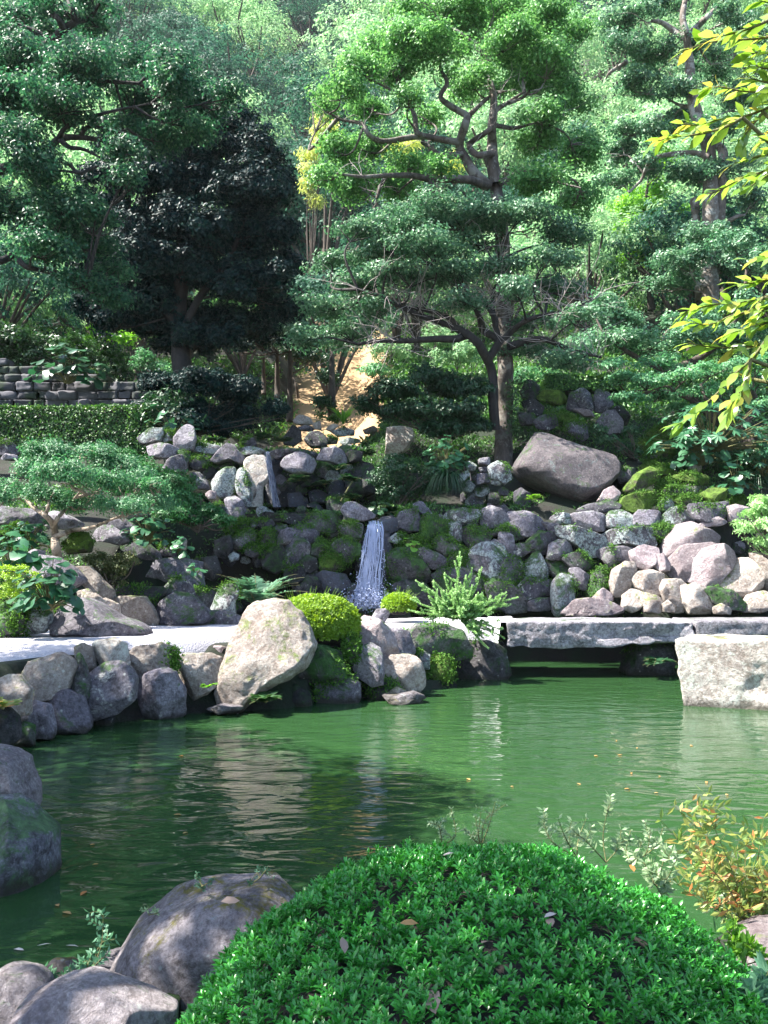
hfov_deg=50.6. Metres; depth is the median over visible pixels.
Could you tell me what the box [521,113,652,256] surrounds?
hillside tree
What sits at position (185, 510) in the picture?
shrub
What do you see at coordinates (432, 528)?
rock
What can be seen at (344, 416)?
grass tuft
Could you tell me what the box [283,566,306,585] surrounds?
rock
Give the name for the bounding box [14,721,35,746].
rock
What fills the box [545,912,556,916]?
fallen leaf
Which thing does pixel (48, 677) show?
rock
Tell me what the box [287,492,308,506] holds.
rock
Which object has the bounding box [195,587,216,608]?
rock
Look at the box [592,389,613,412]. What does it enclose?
rock
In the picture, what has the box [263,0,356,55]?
hillside tree
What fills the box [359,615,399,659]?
rock
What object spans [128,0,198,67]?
hillside tree
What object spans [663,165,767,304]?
hillside tree
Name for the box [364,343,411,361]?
bush
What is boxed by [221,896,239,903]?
fallen leaf
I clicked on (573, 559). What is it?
rock
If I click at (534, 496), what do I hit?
fern
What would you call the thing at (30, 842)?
rock
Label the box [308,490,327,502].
rock
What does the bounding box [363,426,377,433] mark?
rock
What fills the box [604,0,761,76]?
hillside tree
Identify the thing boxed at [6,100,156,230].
hillside tree
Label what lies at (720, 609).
rock
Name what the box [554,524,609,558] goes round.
rock
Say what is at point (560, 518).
rock
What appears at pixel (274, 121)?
hillside tree
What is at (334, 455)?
rock
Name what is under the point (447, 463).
leopard plant
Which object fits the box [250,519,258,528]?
rock
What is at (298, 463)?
rock
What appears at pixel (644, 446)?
rock
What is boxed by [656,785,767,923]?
nandina shrub
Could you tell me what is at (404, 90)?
hillside tree
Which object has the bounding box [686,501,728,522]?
rock
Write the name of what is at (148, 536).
leopard plant
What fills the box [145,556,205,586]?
rock
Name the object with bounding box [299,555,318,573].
rock
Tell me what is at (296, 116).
hillside tree
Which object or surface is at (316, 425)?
rock
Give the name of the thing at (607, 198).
hillside tree
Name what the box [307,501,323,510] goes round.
rock
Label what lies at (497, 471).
rock
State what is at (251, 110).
hillside tree
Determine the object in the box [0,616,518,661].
path
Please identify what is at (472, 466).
stone
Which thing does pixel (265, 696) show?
fern
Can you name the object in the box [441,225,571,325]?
hillside tree
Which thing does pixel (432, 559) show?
rock
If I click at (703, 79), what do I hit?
hillside tree
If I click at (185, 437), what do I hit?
rock
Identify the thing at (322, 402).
bush
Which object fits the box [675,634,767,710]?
stone block
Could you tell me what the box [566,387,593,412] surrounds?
rock
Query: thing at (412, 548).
leopard plant
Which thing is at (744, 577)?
rock
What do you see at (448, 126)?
hillside tree
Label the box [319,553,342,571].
rock
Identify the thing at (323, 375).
bush
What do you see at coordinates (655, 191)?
maple tree
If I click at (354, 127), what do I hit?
hillside tree
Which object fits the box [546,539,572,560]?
rock
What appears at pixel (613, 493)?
rock
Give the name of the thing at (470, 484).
stone
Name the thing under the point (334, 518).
rock
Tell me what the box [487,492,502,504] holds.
rock
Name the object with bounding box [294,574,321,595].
rock
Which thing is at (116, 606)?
rock
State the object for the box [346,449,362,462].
rock
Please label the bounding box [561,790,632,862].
weed
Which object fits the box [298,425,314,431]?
rock
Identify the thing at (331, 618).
clipped bush
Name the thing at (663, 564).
rock
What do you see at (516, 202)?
hillside tree
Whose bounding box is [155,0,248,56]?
hillside tree
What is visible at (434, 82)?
hillside tree
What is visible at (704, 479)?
rock
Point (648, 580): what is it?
rock
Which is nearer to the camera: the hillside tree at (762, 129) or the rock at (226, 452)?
the rock at (226, 452)
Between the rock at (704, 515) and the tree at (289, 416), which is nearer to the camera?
the rock at (704, 515)
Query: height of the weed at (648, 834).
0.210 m
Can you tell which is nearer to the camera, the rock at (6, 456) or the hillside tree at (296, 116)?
the rock at (6, 456)
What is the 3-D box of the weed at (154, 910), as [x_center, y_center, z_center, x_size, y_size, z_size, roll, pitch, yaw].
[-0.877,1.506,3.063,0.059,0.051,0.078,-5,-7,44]
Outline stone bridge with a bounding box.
[500,617,767,648]
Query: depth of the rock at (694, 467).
18.71 m
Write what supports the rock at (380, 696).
on the ground at (354, 382)
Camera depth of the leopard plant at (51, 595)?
10.00 m
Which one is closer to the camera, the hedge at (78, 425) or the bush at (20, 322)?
the hedge at (78, 425)
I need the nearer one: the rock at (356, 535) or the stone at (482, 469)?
the rock at (356, 535)
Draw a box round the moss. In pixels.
[0,387,751,701]
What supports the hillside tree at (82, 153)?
on the ground at (354, 382)
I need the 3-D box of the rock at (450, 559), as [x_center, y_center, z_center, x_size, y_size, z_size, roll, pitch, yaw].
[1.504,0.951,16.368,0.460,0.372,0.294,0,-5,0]
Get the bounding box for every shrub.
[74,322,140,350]
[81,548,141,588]
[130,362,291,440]
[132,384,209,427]
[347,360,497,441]
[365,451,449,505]
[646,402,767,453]
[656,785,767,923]
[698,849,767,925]
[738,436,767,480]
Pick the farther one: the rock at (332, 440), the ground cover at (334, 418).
the ground cover at (334, 418)
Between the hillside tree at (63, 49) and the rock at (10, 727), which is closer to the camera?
the rock at (10, 727)
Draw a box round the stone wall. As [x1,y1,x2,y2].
[0,358,161,427]
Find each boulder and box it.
[49,597,152,636]
[110,872,295,1016]
[214,598,317,712]
[511,432,620,501]
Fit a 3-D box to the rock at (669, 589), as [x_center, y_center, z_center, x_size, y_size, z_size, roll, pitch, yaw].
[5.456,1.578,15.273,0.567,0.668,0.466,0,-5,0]
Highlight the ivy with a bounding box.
[503,371,531,437]
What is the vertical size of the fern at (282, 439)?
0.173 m
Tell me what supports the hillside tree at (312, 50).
on the ground at (354, 382)
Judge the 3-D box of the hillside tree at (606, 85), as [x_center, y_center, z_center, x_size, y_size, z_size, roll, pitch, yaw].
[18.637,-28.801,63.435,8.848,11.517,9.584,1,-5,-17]
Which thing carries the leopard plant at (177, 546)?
on the rock at (162, 569)
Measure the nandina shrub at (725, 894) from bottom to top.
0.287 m
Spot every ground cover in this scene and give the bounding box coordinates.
[0,382,767,661]
[11,233,767,458]
[313,411,351,423]
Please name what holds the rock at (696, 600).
on the ground at (354, 382)
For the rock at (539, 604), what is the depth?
15.70 m
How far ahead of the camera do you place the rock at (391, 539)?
16.54 m
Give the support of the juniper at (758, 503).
on the ground at (354, 382)
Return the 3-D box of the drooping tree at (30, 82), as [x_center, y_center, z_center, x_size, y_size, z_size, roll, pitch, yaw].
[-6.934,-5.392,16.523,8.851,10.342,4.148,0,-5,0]
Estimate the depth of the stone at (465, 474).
18.12 m
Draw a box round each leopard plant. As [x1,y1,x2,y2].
[0,519,50,550]
[0,531,48,570]
[7,558,84,614]
[23,343,109,389]
[119,508,174,546]
[144,404,200,431]
[170,536,194,558]
[186,563,207,575]
[367,502,392,515]
[402,538,418,551]
[423,435,470,470]
[670,430,730,470]
[710,453,762,494]
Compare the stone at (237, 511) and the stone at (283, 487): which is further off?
the stone at (283, 487)
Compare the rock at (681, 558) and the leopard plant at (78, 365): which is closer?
the rock at (681, 558)
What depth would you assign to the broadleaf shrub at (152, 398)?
20.35 m
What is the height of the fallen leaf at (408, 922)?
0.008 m
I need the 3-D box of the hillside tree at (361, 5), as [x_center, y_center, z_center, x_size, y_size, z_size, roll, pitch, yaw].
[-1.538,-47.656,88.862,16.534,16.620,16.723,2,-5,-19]
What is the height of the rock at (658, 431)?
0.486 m
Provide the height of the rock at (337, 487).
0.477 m
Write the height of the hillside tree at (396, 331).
8.240 m
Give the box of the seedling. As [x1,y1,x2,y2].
[719,914,767,965]
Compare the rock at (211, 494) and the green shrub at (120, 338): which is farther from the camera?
the green shrub at (120, 338)
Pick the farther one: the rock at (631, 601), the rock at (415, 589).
the rock at (415, 589)
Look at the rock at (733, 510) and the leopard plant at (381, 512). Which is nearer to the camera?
the rock at (733, 510)
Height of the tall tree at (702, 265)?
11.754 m
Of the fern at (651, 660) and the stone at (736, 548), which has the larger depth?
the stone at (736, 548)
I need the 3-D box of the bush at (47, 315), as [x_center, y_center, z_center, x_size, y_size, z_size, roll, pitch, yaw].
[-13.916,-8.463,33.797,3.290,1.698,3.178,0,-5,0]
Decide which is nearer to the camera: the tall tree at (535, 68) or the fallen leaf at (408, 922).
the fallen leaf at (408, 922)
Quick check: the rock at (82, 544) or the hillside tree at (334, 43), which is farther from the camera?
the hillside tree at (334, 43)
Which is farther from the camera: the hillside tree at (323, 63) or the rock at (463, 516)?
the hillside tree at (323, 63)
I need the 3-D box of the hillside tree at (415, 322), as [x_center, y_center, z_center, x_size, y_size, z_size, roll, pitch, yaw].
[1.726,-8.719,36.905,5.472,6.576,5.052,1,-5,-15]
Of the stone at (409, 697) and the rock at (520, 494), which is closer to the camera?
the stone at (409, 697)
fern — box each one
[0,697,20,709]
[200,682,217,687]
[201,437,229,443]
[217,574,304,602]
[248,690,283,703]
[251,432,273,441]
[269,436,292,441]
[288,474,310,482]
[311,480,333,486]
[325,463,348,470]
[337,492,361,500]
[338,473,360,481]
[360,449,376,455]
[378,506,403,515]
[525,494,545,501]
[643,655,675,665]
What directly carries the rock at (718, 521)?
on the rock at (678, 535)
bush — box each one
[0,563,42,603]
[1,298,35,328]
[7,292,86,331]
[175,837,767,1023]
[285,586,361,645]
[308,393,336,413]
[314,367,343,385]
[355,361,392,381]
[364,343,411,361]
[380,586,417,614]
[421,322,458,351]
[428,339,481,369]
[513,366,564,382]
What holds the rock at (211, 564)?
on the moss
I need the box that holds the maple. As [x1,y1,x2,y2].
[0,434,180,557]
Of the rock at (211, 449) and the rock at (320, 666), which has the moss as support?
the rock at (211, 449)
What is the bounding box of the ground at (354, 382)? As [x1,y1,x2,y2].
[0,0,767,1019]
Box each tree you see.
[0,0,72,45]
[0,0,127,71]
[0,4,77,56]
[0,22,259,314]
[0,110,73,179]
[0,127,94,227]
[0,161,66,231]
[0,221,69,329]
[0,227,85,353]
[1,186,68,329]
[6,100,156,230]
[10,226,107,364]
[15,224,60,328]
[23,57,155,185]
[28,154,135,231]
[34,0,131,105]
[50,251,217,381]
[62,0,209,54]
[62,2,135,49]
[63,129,242,195]
[64,100,311,390]
[68,0,177,55]
[81,43,150,134]
[82,194,277,356]
[109,6,216,75]
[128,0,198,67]
[128,0,247,74]
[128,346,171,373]
[142,19,258,104]
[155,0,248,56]
[157,77,295,151]
[159,79,271,132]
[171,19,304,122]
[172,0,296,73]
[186,0,266,41]
[189,288,305,379]
[205,10,305,93]
[213,58,300,137]
[223,0,300,70]
[223,321,288,398]
[237,340,291,394]
[245,302,314,422]
[250,264,400,417]
[256,48,311,117]
[257,70,393,212]
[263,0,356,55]
[264,122,335,216]
[265,0,353,48]
[270,138,421,326]
[273,44,392,160]
[277,309,400,415]
[278,50,337,132]
[278,136,380,278]
[279,346,336,398]
[280,175,641,429]
[283,67,342,135]
[294,39,347,76]
[297,0,616,466]
[298,0,394,46]
[300,0,428,92]
[302,117,421,227]
[303,24,362,70]
[311,0,478,129]
[317,207,472,359]
[336,81,468,179]
[342,1,416,22]
[348,118,480,265]
[350,72,451,137]
[368,258,475,354]
[369,21,436,94]
[369,64,439,134]
[380,43,548,197]
[394,87,547,234]
[400,167,526,286]
[421,95,607,218]
[438,17,495,67]
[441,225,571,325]
[451,62,586,171]
[465,186,553,272]
[505,72,619,207]
[510,164,680,333]
[512,0,615,88]
[512,101,614,197]
[519,202,672,349]
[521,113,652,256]
[552,222,767,385]
[563,0,643,43]
[569,0,626,19]
[569,0,698,118]
[569,113,744,282]
[573,0,637,82]
[573,97,610,132]
[574,59,676,132]
[578,92,751,243]
[588,146,767,312]
[589,0,767,308]
[590,349,767,463]
[592,190,767,358]
[594,66,735,172]
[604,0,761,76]
[604,120,701,310]
[627,8,748,81]
[642,0,767,438]
[661,122,767,213]
[662,1,726,58]
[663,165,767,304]
[664,0,747,62]
[665,76,761,137]
[667,70,739,102]
[667,193,767,318]
[676,72,760,143]
[712,79,767,170]
[716,105,767,168]
[734,0,767,62]
[736,182,767,274]
[746,13,767,83]
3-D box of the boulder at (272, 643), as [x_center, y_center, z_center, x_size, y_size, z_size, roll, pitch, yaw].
[-1.452,1.789,10.215,1.227,1.408,1.029,0,-5,0]
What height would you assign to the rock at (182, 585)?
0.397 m
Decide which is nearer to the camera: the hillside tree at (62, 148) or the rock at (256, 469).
the rock at (256, 469)
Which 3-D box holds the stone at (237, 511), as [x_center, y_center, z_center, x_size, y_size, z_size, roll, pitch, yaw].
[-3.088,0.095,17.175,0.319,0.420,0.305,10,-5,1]
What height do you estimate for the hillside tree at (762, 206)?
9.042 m
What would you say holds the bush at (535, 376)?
on the ground at (354, 382)
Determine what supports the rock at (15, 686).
on the ground at (354, 382)
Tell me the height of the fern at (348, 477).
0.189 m
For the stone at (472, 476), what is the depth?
18.54 m
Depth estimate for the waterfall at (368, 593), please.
15.39 m
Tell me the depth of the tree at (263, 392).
28.50 m
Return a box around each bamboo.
[294,111,331,298]
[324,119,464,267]
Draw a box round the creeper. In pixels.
[590,423,645,460]
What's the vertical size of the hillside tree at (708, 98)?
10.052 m
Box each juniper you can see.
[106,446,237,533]
[729,493,767,558]
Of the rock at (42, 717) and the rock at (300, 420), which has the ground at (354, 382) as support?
the rock at (300, 420)
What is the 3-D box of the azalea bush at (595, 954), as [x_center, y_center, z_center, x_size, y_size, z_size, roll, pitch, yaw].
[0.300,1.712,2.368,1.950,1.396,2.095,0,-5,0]
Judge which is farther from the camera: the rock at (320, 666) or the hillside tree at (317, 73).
the hillside tree at (317, 73)
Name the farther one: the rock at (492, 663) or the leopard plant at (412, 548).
the leopard plant at (412, 548)
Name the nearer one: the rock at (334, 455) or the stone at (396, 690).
the stone at (396, 690)
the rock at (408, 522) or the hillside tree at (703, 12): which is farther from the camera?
the hillside tree at (703, 12)
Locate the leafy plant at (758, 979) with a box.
[727,950,767,1018]
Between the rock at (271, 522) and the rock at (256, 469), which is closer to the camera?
the rock at (271, 522)
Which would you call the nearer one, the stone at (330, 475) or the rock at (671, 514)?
the rock at (671, 514)
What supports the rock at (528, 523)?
on the rock at (539, 540)
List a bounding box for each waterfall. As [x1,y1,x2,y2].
[265,451,280,512]
[330,520,395,612]
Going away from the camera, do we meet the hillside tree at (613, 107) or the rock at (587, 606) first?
the rock at (587, 606)
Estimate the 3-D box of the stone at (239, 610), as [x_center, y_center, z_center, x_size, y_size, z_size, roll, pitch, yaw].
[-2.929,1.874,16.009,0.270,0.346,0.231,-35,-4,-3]
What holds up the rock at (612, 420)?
on the ground at (354, 382)
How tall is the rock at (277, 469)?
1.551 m
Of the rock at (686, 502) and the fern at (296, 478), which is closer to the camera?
the rock at (686, 502)
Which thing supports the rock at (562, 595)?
on the ground at (354, 382)
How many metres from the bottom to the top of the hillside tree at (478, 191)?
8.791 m
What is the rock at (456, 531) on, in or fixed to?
on the moss
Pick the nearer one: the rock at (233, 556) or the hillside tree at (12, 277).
the rock at (233, 556)
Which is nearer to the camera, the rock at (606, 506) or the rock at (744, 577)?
the rock at (744, 577)
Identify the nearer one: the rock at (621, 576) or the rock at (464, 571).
the rock at (621, 576)
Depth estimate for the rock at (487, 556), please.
16.22 m
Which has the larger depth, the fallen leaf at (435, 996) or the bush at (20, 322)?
the bush at (20, 322)
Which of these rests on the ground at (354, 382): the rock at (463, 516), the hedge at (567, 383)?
the hedge at (567, 383)
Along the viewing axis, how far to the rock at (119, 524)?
14.87 m
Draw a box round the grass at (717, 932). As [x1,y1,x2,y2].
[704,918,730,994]
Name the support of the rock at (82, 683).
on the rock at (72, 711)
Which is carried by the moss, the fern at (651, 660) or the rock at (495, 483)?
the rock at (495, 483)
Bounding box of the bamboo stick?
[340,481,352,501]
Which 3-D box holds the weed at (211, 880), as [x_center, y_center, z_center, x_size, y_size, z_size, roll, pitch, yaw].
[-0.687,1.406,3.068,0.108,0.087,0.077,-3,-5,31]
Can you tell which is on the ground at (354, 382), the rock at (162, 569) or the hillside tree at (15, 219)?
the hillside tree at (15, 219)
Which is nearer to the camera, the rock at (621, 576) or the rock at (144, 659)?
the rock at (144, 659)
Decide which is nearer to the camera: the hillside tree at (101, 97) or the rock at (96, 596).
the rock at (96, 596)
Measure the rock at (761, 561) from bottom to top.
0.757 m
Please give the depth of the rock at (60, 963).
3.22 m
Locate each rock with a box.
[0,438,19,456]
[0,506,45,525]
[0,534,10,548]
[0,599,25,636]
[0,674,33,716]
[0,706,22,745]
[0,744,42,804]
[0,793,61,897]
[0,961,54,1023]
[1,453,17,459]
[10,966,178,1023]
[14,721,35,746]
[21,651,77,701]
[21,700,56,739]
[22,607,53,634]
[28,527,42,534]
[29,554,87,588]
[44,511,84,529]
[46,688,92,734]
[47,957,80,976]
[63,532,93,554]
[71,652,91,699]
[74,643,96,672]
[75,566,115,598]
[77,589,92,596]
[81,592,105,602]
[87,660,138,721]
[92,525,132,545]
[92,637,130,664]
[95,715,115,725]
[96,947,120,969]
[103,598,120,612]
[107,519,135,538]
[111,595,159,625]
[115,585,166,601]
[120,539,161,560]
[129,641,173,683]
[137,427,164,444]
[137,667,186,719]
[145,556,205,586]
[146,442,178,458]
[156,591,214,625]
[160,541,176,557]
[162,431,172,442]
[163,454,187,474]
[164,576,196,596]
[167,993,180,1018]
[173,424,196,452]
[176,450,190,471]
[177,652,222,700]
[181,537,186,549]
[189,455,210,470]
[190,472,209,489]
[193,442,219,454]
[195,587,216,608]
[196,556,221,580]
[202,467,218,479]
[205,490,216,499]
[205,609,241,624]
[209,443,245,465]
[210,462,239,469]
[210,583,239,612]
[211,467,236,499]
[213,535,233,559]
[224,496,248,514]
[228,552,239,561]
[232,529,257,551]
[235,467,252,506]
[237,446,265,457]
[237,521,249,530]
[241,437,256,446]
[243,454,268,511]
[244,543,259,557]
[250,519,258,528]
[258,519,275,527]
[258,528,278,545]
[259,511,307,524]
[260,548,266,556]
[261,545,287,574]
[264,460,282,504]
[266,447,317,459]
[274,524,287,531]
[276,527,297,546]
[278,482,295,506]
[280,451,316,474]
[281,471,320,485]
[283,424,301,446]
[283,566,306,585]
[284,537,310,566]
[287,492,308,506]
[290,524,319,544]
[292,684,311,706]
[293,414,312,425]
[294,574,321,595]
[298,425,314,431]
[298,644,346,683]
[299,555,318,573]
[304,430,327,448]
[305,510,340,534]
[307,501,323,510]
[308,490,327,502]
[310,538,326,557]
[313,420,321,430]
[314,672,360,703]
[315,570,351,595]
[316,446,346,464]
[317,462,339,477]
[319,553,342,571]
[326,424,338,431]
[326,494,347,511]
[328,436,337,444]
[328,480,345,496]
[328,537,361,562]
[331,427,354,436]
[338,521,363,539]
[339,437,360,444]
[340,501,375,521]
[343,461,378,499]
[345,635,358,659]
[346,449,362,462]
[347,585,365,613]
[352,642,384,687]
[355,515,395,582]
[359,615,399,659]
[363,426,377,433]
[364,679,397,699]
[372,608,389,622]
[381,517,397,532]
[384,653,425,692]
[385,426,413,455]
[386,547,431,583]
[388,533,404,543]
[390,579,434,606]
[391,628,415,654]
[397,508,420,532]
[405,537,428,548]
[408,623,472,661]
[413,501,431,514]
[417,546,448,569]
[419,514,448,541]
[425,654,452,682]
[431,535,462,556]
[431,566,477,579]
[432,578,456,598]
[443,507,481,526]
[448,521,462,541]
[448,550,468,566]
[454,639,511,679]
[458,574,484,598]
[462,527,491,548]
[466,541,507,580]
[479,505,507,529]
[483,579,527,614]
[487,460,511,485]
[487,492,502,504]
[487,502,509,511]
[489,524,523,540]
[491,479,500,485]
[497,531,514,555]
[497,556,523,585]
[498,486,508,495]
[507,510,545,538]
[513,487,530,505]
[513,530,559,556]
[517,412,534,425]
[517,578,550,600]
[519,379,539,401]
[521,399,544,417]
[523,551,548,578]
[527,597,550,611]
[533,413,558,431]
[537,389,567,405]
[541,521,558,531]
[544,559,568,577]
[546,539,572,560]
[549,512,570,524]
[550,573,575,616]
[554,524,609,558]
[557,412,575,426]
[560,597,624,615]
[561,552,592,570]
[565,421,588,441]
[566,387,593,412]
[566,510,605,531]
[568,567,589,590]
[574,408,594,417]
[576,500,621,512]
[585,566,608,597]
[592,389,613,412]
[592,588,613,601]
[596,410,623,435]
[596,546,634,563]
[597,486,620,501]
[601,526,657,546]
[602,545,617,569]
[605,509,633,528]
[608,561,636,597]
[610,405,630,425]
[615,466,635,483]
[619,491,658,513]
[619,643,674,675]
[621,466,660,494]
[621,589,643,612]
[628,544,659,569]
[631,569,664,596]
[633,509,660,525]
[635,438,653,452]
[635,454,657,462]
[639,462,663,469]
[640,592,662,613]
[646,424,670,441]
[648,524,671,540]
[654,553,670,572]
[655,443,676,458]
[658,465,675,476]
[659,496,674,510]
[659,521,720,557]
[659,578,685,613]
[660,506,694,524]
[662,600,674,612]
[663,485,692,496]
[664,542,716,582]
[672,472,709,485]
[673,495,697,505]
[680,583,713,614]
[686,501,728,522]
[687,484,706,493]
[687,543,735,586]
[688,465,701,471]
[699,487,726,502]
[699,516,727,526]
[705,586,746,611]
[712,603,731,614]
[720,557,764,598]
[727,504,749,521]
[727,915,767,970]
[729,495,745,505]
[743,590,767,613]
[749,553,767,590]
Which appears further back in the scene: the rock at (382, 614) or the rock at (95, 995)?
the rock at (382, 614)
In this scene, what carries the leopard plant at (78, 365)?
on the stone wall
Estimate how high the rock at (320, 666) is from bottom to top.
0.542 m
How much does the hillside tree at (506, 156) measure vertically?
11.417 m
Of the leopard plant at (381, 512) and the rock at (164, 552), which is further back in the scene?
the leopard plant at (381, 512)
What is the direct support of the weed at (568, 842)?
on the azalea bush at (595, 954)
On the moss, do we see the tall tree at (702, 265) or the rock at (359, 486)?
the rock at (359, 486)
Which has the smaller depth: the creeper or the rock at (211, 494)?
the rock at (211, 494)
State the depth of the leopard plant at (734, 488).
17.34 m
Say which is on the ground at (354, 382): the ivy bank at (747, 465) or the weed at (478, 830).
the ivy bank at (747, 465)
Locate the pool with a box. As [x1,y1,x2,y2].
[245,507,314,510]
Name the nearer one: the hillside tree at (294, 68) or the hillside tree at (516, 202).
the hillside tree at (516, 202)
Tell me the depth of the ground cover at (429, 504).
19.90 m
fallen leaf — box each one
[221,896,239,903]
[340,937,348,952]
[401,919,418,924]
[426,990,440,1013]
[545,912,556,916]
[545,918,554,926]
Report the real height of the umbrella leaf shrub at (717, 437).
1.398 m
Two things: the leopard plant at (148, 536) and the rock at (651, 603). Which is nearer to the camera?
the leopard plant at (148, 536)
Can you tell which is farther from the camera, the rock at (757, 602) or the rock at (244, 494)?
the rock at (244, 494)
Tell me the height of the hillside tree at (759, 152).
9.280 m
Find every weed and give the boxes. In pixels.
[45,962,76,978]
[72,906,119,969]
[140,906,159,915]
[193,871,216,891]
[247,865,274,885]
[427,806,459,845]
[460,799,507,845]
[537,807,592,856]
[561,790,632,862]
[617,819,666,864]
[628,836,686,896]
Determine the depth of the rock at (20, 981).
2.77 m
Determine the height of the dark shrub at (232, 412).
1.984 m
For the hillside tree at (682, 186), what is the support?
on the ground at (354, 382)
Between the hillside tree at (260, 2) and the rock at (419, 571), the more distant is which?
the hillside tree at (260, 2)
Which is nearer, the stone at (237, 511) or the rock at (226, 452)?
the stone at (237, 511)
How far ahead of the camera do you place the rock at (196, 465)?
18.60 m
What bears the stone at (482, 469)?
on the stone at (481, 479)
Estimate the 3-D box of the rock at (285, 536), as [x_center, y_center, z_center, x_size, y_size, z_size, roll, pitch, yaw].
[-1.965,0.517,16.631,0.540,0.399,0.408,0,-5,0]
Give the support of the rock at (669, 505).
on the ground at (354, 382)
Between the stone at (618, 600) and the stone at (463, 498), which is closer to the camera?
the stone at (618, 600)
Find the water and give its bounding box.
[0,661,767,967]
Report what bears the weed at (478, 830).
on the azalea bush at (595, 954)
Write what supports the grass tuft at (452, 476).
on the ground at (354, 382)
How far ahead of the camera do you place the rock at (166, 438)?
18.89 m
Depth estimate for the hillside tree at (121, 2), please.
78.71 m
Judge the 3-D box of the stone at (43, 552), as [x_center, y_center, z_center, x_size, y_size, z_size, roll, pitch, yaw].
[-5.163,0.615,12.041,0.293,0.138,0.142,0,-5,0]
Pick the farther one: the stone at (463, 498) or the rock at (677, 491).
the stone at (463, 498)
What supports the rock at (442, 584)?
on the moss
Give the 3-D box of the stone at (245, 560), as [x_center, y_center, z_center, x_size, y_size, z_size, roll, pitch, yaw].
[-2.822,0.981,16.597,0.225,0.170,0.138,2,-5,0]
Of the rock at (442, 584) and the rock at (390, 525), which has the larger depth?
the rock at (390, 525)
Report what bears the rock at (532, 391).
on the ground at (354, 382)
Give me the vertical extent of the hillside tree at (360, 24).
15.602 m
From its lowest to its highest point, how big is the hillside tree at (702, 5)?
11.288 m
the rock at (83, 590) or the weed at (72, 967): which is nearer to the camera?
the weed at (72, 967)
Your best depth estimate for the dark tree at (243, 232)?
23.31 m
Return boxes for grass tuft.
[331,404,353,423]
[425,470,469,498]
[743,470,767,493]
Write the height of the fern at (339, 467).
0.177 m
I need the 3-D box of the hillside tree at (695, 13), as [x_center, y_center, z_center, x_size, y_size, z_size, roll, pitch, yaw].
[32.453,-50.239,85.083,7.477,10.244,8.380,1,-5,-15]
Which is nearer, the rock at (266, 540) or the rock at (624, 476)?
the rock at (266, 540)
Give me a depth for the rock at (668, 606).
14.92 m
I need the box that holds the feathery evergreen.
[408,551,518,649]
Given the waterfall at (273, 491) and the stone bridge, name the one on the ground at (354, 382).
the waterfall at (273, 491)
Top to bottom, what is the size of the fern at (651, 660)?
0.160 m
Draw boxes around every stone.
[28,549,45,554]
[206,703,243,714]
[213,645,225,652]
[222,559,235,566]
[231,507,244,517]
[236,602,242,614]
[240,556,250,563]
[252,555,261,567]
[256,506,272,516]
[275,474,286,484]
[277,481,286,490]
[295,485,306,494]
[296,506,306,513]
[324,470,341,482]
[338,444,351,454]
[340,464,352,477]
[382,690,425,704]
[387,687,405,693]
[416,650,429,669]
[457,470,469,483]
[460,492,467,502]
[461,479,475,492]
[463,461,476,471]
[465,492,483,505]
[470,472,477,480]
[474,485,489,497]
[476,472,490,484]
[478,457,489,465]
[478,466,487,472]
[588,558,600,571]
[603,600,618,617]
[614,598,620,605]
[732,543,744,553]
[735,541,745,549]
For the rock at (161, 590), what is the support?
on the moss
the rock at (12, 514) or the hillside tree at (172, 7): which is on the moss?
the rock at (12, 514)
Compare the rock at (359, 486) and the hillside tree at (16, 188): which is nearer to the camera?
the rock at (359, 486)
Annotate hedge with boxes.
[0,402,158,457]
[538,371,626,395]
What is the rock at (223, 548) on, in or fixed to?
on the moss
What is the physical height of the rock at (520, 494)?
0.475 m
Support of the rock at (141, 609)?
on the path
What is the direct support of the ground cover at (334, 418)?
on the ground at (354, 382)
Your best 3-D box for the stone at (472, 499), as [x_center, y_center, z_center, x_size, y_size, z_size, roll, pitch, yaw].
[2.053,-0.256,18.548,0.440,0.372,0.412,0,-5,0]
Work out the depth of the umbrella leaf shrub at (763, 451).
17.95 m
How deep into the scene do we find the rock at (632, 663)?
13.50 m
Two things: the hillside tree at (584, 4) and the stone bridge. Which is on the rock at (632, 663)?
the stone bridge
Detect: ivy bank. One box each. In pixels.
[0,319,136,382]
[705,438,767,486]
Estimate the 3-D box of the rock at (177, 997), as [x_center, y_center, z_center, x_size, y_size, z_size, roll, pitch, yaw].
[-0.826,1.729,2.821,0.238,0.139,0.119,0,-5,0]
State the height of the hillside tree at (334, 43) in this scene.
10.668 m
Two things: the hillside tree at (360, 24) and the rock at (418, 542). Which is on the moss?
the rock at (418, 542)
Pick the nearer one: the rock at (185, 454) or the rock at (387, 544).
the rock at (387, 544)
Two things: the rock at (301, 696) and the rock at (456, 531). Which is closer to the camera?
the rock at (301, 696)
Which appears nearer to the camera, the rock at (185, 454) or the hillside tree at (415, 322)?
the rock at (185, 454)
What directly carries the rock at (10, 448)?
on the moss
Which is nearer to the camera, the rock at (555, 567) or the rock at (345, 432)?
the rock at (555, 567)
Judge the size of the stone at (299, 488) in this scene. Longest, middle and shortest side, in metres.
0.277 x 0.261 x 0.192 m
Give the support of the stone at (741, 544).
on the ground at (354, 382)
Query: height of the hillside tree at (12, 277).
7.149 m
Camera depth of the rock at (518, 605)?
15.82 m
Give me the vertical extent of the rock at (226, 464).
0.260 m
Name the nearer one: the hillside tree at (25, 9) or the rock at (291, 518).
the rock at (291, 518)

